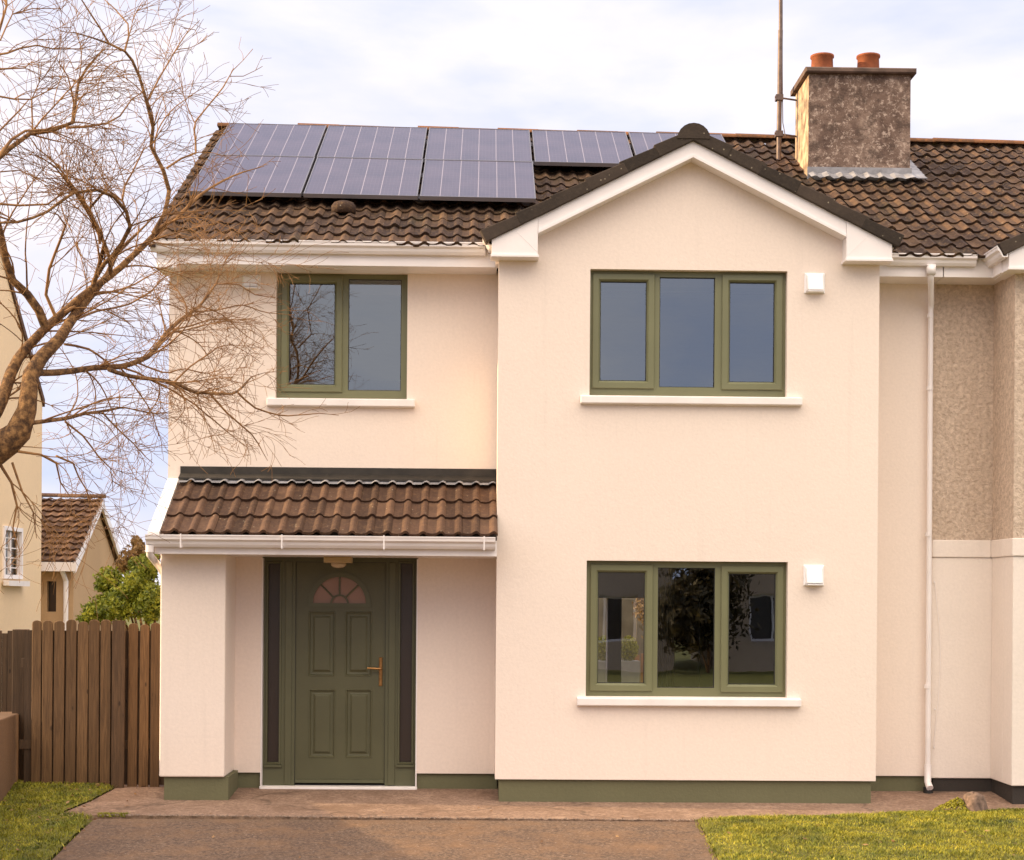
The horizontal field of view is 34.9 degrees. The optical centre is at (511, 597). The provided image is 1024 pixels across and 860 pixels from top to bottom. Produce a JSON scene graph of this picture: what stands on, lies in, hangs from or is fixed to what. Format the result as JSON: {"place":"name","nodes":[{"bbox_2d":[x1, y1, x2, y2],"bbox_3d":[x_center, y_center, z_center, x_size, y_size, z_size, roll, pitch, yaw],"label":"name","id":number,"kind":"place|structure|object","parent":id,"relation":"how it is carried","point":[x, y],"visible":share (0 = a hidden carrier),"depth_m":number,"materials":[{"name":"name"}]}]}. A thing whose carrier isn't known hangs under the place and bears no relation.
{"place":"outdoors","nodes":[
{"label":"outdoors","id":0,"kind":"place"},
{"bbox_2d":[49,610,717,859],"bbox_3d":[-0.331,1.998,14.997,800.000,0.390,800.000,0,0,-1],"label":"ground","id":1,"kind":"structure","parent":0,"point":[88,822],"depth_m":14.18,"materials":[{"name":"green plant"}]},
{"bbox_2d":[0,712,18,802],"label":"garden wall","id":2,"kind":"structure","parent":1,"relation":"on","point":[9,749],"depth_m":14.51,"materials":[{"name":"beige paint"}]},
{"bbox_2d":[0,629,28,779],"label":"side fence","id":3,"kind":"object","parent":1,"relation":"on","point":[12,648],"visible":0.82,"depth_m":15.16,"materials":[{"name":"brown wood"}]},
{"bbox_2d":[0,253,44,711],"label":"cream house","id":4,"kind":"structure","parent":1,"relation":"on","point":[19,603],"depth_m":25.01,"materials":[{"name":"beige paint"}]},
{"bbox_2d":[2,526,29,585],"bbox_3d":[-7.565,-0.627,24.696,0.200,0.896,1.118,0,0,-1],"label":"window","id":5,"kind":"structure","parent":4,"relation":"in","point":[6,574],"depth_m":24.73,"materials":[{"name":"white plastic"}]},
{"bbox_2d":[41,493,123,630],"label":"garage","id":6,"kind":"structure","parent":1,"relation":"on","point":[53,606],"depth_m":27.55,"materials":[{"name":"paint"}]},
{"bbox_2d":[75,553,160,630],"bbox_3d":[-4.492,0.603,18.829,1.103,2.291,1.171,0,0,-1],"label":"conifer shrub","id":7,"kind":"object","parent":1,"relation":"on","point":[136,586],"visible":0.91,"depth_m":18.62,"materials":[{"name":"green plant"}]},
{"bbox_2d":[112,535,160,630],"bbox_3d":[-5.034,0.441,21.870,0.646,2.592,0.943,0,0,-1],"label":"leafy bush","id":8,"kind":"object","parent":1,"relation":"on","point":[140,548],"visible":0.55,"depth_m":21.73,"materials":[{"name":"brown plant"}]},
{"bbox_2d":[145,0,977,802],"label":"semi detached house","id":9,"kind":"structure","parent":1,"relation":"on","point":[569,376],"depth_m":14.61,"materials":[{"name":"beige paint"}]},
{"bbox_2d":[259,557,417,789],"bbox_3d":[-1.590,0.704,15.025,1.445,2.208,0.170,0,0,-1],"label":"front door","id":10,"kind":"structure","parent":9,"relation":"in","point":[339,684],"depth_m":15.06,"materials":[{"name":"green wood"}]},
{"bbox_2d":[267,273,414,407],"bbox_3d":[-1.566,-2.371,15.006,1.355,1.242,0.197,0,0,-1],"label":"bedroom window","id":11,"kind":"structure","parent":9,"relation":"in","point":[303,396],"depth_m":15.03,"materials":[{"name":"green plastic"}]},
{"bbox_2d":[658,568,674,686],"bbox_3d":[1.393,0.571,14.832,0.186,2.180,0.076,0,0,-1],"label":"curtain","id":12,"kind":"object","parent":9,"relation":"hanging from","point":[666,629],"visible":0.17,"depth_m":14.83,"materials":[{"name":"fabric"}]},
{"bbox_2d":[577,561,800,706],"bbox_3d":[1.570,0.321,14.473,1.985,1.287,0.197,0,0,-1],"label":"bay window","id":13,"kind":"structure","parent":9,"relation":"in","point":[663,696],"depth_m":14.50,"materials":[{"name":"green plastic"}]},
{"bbox_2d":[580,271,802,406],"bbox_3d":[1.590,-2.305,14.473,1.965,1.201,0.197,0,0,-1],"label":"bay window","id":14,"kind":"structure","parent":9,"relation":"in","point":[649,391],"depth_m":14.50,"materials":[{"name":"green plastic"}]},
{"bbox_2d":[598,598,643,681],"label":"back garden wall","id":15,"kind":"structure","parent":1,"relation":"on","point":[632,626],"depth_m":27.55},
{"bbox_2d":[634,653,642,682],"bbox_3d":[2.197,1.341,24.767,0.680,0.990,0.030,0,0,-1],"label":"garden screen","id":16,"kind":"object","parent":1,"relation":"on","point":[637,658],"visible":0.04,"depth_m":24.75,"materials":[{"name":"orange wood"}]},
{"bbox_2d":[886,138,1023,803],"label":"adjoining house","id":17,"kind":"structure","parent":1,"relation":"on","point":[966,196],"depth_m":15.09,"materials":[{"name":"beige paint"}]},
{"bbox_2d":[52,819,717,859],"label":"driveway","id":18,"kind":"structure","parent":0,"point":[166,839],"depth_m":12.59,"materials":[{"name":"asphalt"}]},
{"bbox_2d":[0,779,1023,859],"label":"lawn","id":19,"kind":"structure","parent":0,"point":[706,833],"depth_m":12.62,"materials":[{"name":"plant"}]},
{"bbox_2d":[19,619,163,787],"bbox_3d":[-3.854,0.970,14.975,1.340,1.542,0.135,0,0,-1],"label":"timber fence","id":20,"kind":"object","parent":19,"relation":"on","point":[91,702],"visible":0.84,"depth_m":14.94,"materials":[{"name":"brown wood"}]},
{"bbox_2d":[0,0,358,616],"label":"bare tree","id":21,"kind":"object","parent":19,"relation":"on","point":[15,433],"visible":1,"depth_m":10.69,"materials":[{"name":"brown plant"}]},
{"bbox_2d":[933,791,987,811],"bbox_3d":[3.873,1.777,14.021,0.498,0.229,0.314,0,0,-1],"label":"rock","id":22,"kind":"object","parent":19,"relation":"on","point":[973,801],"visible":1,"depth_m":13.95,"materials":[{"name":"brown stone"}]},
{"bbox_2d":[0,0,1023,588],"label":"sky","id":23,"kind":"structure","parent":0,"point":[653,66],"materials":[{"name":"white"}]},
{"bbox_2d":[59,785,1023,820],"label":"path","id":24,"kind":"structure","parent":0,"point":[355,803],"depth_m":14.18,"materials":[{"name":"concrete"}]},
{"bbox_2d":[99,813,696,820],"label":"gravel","id":25,"kind":"structure","parent":24,"relation":"on","point":[633,819],"depth_m":13.55,"materials":[{"name":"gravel"}]},
{"bbox_2d":[598,635,605,681],"bbox_3d":[1.376,1.193,24.435,0.310,1.275,0.360,0,0,-1],"label":"potted shrub","id":26,"kind":"object","parent":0,"point":[602,662],"visible":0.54,"depth_m":24.31,"materials":[{"name":"green plant"}]},
{"bbox_2d":[621,635,639,681],"bbox_3d":[1.749,1.195,24.442,0.311,1.277,0.360,0,0,-1],"label":"potted shrub","id":27,"kind":"object","parent":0,"point":[630,669],"visible":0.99,"depth_m":24.27,"materials":[{"name":"green plant"}]},
{"bbox_2d":[632,598,643,638],"bbox_3d":[2.362,0.830,26.850,0.784,1.930,0.548,0,0,-1],"label":"garden bush","id":28,"kind":"object","parent":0,"point":[641,602],"visible":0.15,"depth_m":26.81,"materials":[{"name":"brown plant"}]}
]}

